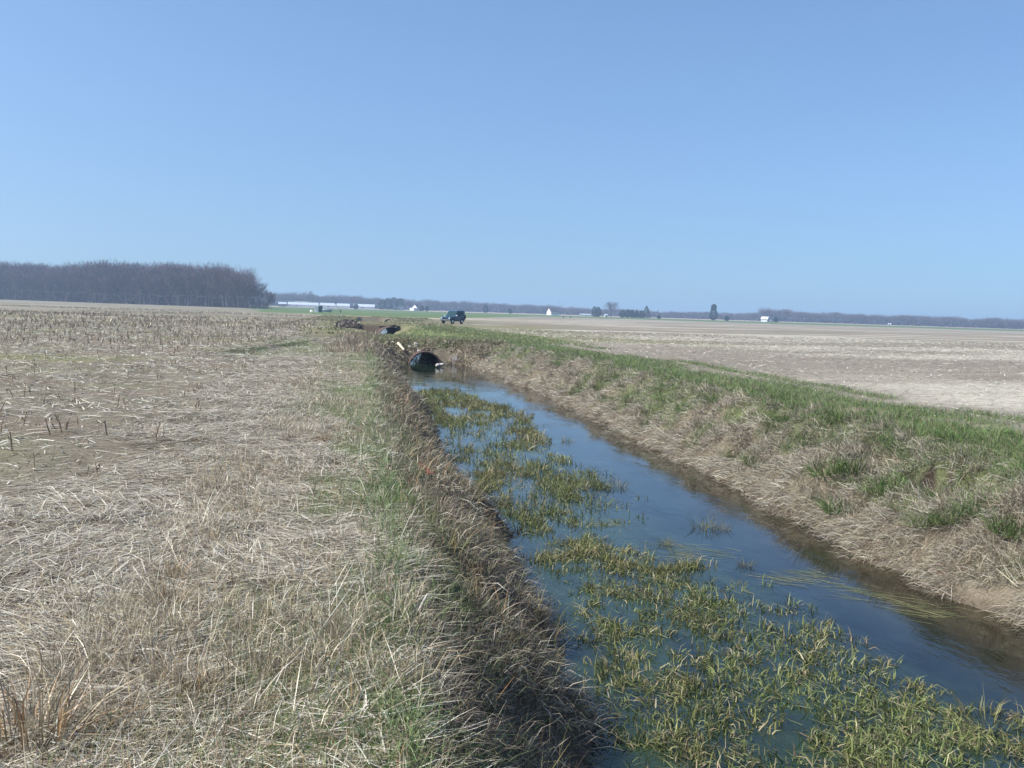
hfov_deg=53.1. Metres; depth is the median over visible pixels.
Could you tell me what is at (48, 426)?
corn stalk
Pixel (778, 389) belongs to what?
bank grass
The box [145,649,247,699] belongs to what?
dry tuft
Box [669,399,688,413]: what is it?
grass tuft
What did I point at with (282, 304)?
farm shed
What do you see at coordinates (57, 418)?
corn stalk
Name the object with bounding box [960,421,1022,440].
grass tuft
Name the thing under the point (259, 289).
bare tree
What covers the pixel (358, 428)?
dry tuft
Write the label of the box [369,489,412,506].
grass tuft
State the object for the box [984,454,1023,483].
grass tuft
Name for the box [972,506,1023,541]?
grass tuft
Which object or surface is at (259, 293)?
bare tree
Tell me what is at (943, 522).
grass tuft
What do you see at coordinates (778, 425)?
grass tuft
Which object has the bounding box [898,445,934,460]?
grass tuft
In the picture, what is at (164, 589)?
dry tuft
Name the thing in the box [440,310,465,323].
parked suv
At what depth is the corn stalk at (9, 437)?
13.16 m
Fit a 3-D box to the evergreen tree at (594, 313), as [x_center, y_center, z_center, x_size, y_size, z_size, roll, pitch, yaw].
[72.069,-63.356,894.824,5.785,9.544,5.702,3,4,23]
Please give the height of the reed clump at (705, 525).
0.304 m
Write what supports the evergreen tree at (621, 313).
on the ground at (992, 339)
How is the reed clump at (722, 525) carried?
on the water
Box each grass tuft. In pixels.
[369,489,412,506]
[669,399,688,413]
[718,448,747,458]
[732,449,768,467]
[762,417,786,431]
[769,410,792,423]
[782,398,813,413]
[791,436,822,446]
[793,448,857,479]
[807,491,870,515]
[817,464,889,488]
[818,407,853,422]
[818,451,877,473]
[841,424,904,446]
[848,469,924,494]
[870,426,923,456]
[876,417,937,436]
[894,497,953,530]
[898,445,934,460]
[914,503,973,526]
[919,427,982,443]
[936,484,1013,518]
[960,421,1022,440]
[966,483,1010,515]
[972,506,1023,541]
[983,417,1023,441]
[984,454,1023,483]
[990,508,1023,544]
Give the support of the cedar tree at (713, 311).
on the ground at (992, 339)
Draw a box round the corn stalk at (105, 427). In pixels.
[98,421,107,434]
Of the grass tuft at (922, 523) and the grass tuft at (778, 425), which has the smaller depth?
the grass tuft at (922, 523)
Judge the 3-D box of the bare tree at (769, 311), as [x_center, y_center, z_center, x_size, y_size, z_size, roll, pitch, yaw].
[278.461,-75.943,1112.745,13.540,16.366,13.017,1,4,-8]
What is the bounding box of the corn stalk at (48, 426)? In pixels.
[41,418,57,435]
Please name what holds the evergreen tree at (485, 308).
on the ground at (992, 339)
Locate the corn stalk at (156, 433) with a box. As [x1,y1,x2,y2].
[147,427,164,438]
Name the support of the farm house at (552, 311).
on the ground at (992, 339)
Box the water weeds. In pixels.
[403,370,1023,767]
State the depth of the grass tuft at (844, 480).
17.83 m
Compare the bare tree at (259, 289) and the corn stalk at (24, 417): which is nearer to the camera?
the corn stalk at (24, 417)
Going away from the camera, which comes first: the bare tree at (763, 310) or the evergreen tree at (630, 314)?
the evergreen tree at (630, 314)
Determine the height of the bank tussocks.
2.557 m
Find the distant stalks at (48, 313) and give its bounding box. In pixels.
[0,304,342,346]
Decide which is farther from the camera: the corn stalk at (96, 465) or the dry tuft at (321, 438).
the dry tuft at (321, 438)
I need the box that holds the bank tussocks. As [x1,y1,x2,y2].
[0,319,624,767]
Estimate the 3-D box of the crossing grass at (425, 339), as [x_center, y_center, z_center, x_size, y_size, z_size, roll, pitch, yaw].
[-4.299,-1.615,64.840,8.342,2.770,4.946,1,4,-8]
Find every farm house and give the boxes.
[410,304,419,310]
[546,308,558,314]
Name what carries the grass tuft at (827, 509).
on the ground at (992, 339)
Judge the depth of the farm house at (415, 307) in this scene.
959.80 m
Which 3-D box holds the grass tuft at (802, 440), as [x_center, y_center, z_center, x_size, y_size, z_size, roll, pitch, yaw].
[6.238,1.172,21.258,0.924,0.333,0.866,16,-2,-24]
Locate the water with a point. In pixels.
(975, 655)
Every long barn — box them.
[288,301,318,307]
[320,303,349,308]
[358,304,374,308]
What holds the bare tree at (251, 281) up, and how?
on the ground at (992, 339)
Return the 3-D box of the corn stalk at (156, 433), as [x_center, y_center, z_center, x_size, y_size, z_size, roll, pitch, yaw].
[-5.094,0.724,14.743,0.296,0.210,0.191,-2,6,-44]
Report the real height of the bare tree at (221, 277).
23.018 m
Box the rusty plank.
[419,461,433,474]
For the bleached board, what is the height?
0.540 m
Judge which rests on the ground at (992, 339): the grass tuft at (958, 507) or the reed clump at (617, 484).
the grass tuft at (958, 507)
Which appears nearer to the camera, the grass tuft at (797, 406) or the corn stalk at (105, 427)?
the corn stalk at (105, 427)
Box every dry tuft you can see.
[0,631,176,757]
[126,571,213,607]
[139,548,201,581]
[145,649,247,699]
[309,429,337,441]
[353,422,367,431]
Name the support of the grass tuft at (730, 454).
on the ground at (992, 339)
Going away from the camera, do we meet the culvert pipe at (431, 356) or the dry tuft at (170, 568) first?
the dry tuft at (170, 568)
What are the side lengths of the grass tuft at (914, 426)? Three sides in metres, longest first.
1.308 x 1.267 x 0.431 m
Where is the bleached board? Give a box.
[397,342,404,350]
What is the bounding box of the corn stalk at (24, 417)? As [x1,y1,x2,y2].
[16,410,32,425]
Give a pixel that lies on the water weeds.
(476, 402)
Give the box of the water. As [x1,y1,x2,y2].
[381,329,1023,767]
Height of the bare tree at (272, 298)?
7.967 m
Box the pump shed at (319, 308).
[314,305,322,311]
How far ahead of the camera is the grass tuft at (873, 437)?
19.38 m
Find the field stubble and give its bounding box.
[451,326,1023,430]
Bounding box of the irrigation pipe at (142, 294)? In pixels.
[2,290,330,302]
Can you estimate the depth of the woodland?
562.64 m
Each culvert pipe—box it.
[377,326,400,333]
[408,350,440,363]
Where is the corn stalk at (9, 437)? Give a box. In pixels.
[4,431,21,450]
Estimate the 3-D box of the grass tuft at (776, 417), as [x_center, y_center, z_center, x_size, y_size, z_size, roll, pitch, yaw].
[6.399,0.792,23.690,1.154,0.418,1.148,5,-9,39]
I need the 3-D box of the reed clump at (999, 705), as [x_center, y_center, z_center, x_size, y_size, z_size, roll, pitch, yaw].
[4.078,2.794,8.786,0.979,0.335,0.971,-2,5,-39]
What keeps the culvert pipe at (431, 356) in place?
on the ground at (992, 339)
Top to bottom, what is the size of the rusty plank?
0.034 m
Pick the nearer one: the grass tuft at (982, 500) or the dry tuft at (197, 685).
the dry tuft at (197, 685)
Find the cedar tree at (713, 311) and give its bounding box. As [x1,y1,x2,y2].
[709,304,717,319]
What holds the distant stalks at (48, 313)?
on the ground at (992, 339)
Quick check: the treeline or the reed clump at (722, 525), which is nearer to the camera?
the reed clump at (722, 525)
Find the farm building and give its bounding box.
[761,317,772,321]
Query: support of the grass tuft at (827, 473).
on the ground at (992, 339)
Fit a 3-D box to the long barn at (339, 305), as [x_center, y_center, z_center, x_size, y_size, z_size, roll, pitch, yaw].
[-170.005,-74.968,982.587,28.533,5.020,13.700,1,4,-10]
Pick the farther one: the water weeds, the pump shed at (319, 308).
the pump shed at (319, 308)
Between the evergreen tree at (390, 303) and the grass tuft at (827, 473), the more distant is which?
the evergreen tree at (390, 303)
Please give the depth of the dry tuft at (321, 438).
15.23 m
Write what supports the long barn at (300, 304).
on the ground at (992, 339)
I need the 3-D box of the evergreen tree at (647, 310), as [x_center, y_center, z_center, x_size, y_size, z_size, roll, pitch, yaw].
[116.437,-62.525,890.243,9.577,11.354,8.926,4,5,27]
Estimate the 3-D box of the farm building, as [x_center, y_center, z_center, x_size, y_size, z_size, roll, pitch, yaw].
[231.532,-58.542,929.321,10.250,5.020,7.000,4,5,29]
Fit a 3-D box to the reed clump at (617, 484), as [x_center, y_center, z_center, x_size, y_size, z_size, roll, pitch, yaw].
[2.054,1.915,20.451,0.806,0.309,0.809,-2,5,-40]
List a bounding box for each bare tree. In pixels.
[205,261,236,307]
[223,264,249,307]
[233,268,259,307]
[241,274,261,307]
[247,281,267,307]
[255,284,268,306]
[261,290,276,308]
[267,294,274,308]
[604,301,619,311]
[758,307,766,315]
[763,308,773,316]
[783,309,793,316]
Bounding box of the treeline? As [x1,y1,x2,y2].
[251,291,1023,328]
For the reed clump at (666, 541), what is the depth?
15.38 m
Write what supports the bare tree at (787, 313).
on the ground at (992, 339)
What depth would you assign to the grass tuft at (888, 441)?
18.36 m
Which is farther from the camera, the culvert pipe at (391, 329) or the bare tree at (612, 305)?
the bare tree at (612, 305)
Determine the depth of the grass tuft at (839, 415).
21.81 m
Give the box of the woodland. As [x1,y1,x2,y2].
[0,258,270,308]
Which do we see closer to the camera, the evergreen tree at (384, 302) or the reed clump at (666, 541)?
the reed clump at (666, 541)
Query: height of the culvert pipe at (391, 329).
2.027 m
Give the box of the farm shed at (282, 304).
[278,302,286,306]
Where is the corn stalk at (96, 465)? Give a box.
[87,462,101,475]
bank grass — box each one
[248,315,1023,579]
[465,342,1023,634]
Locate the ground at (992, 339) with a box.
[0,299,1023,767]
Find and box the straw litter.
[0,320,504,767]
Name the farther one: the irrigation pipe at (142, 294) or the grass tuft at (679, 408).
the irrigation pipe at (142, 294)
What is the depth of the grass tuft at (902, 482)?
16.35 m
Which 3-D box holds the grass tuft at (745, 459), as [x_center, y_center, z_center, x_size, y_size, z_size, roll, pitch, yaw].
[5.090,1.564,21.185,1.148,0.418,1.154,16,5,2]
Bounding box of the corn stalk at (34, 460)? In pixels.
[27,452,40,470]
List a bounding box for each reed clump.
[603,478,627,487]
[656,536,673,544]
[686,514,726,532]
[713,522,732,530]
[735,554,758,567]
[937,681,1023,735]
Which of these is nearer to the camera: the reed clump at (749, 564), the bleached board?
the reed clump at (749, 564)
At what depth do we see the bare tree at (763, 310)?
1112.06 m
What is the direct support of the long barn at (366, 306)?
on the ground at (992, 339)
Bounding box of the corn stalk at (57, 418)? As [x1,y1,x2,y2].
[54,413,61,431]
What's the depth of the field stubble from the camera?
71.47 m
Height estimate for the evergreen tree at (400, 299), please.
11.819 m
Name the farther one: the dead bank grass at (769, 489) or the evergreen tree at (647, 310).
the evergreen tree at (647, 310)
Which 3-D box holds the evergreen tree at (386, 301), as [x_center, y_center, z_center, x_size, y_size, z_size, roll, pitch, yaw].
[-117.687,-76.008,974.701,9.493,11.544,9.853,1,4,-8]
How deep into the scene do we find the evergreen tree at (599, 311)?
898.70 m
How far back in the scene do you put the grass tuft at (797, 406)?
24.07 m
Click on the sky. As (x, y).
(866, 157)
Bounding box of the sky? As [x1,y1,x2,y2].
[0,0,1023,324]
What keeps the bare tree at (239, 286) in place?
on the ground at (992, 339)
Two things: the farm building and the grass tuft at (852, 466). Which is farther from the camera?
the farm building
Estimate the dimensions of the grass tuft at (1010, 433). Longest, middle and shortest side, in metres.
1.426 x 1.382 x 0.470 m
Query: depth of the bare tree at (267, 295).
490.76 m
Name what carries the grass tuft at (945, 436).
on the ground at (992, 339)
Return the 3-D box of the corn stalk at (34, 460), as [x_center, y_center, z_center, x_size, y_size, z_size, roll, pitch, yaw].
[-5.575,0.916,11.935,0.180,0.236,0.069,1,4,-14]
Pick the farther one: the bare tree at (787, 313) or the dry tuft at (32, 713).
the bare tree at (787, 313)
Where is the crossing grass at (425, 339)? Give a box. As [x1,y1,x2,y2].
[381,336,510,365]
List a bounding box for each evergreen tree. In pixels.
[378,299,386,309]
[384,298,391,309]
[389,297,398,309]
[395,298,405,309]
[483,305,488,312]
[591,306,596,316]
[596,307,601,316]
[619,310,625,317]
[629,310,634,317]
[641,306,650,317]
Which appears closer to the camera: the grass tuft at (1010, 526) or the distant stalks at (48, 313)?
the grass tuft at (1010, 526)

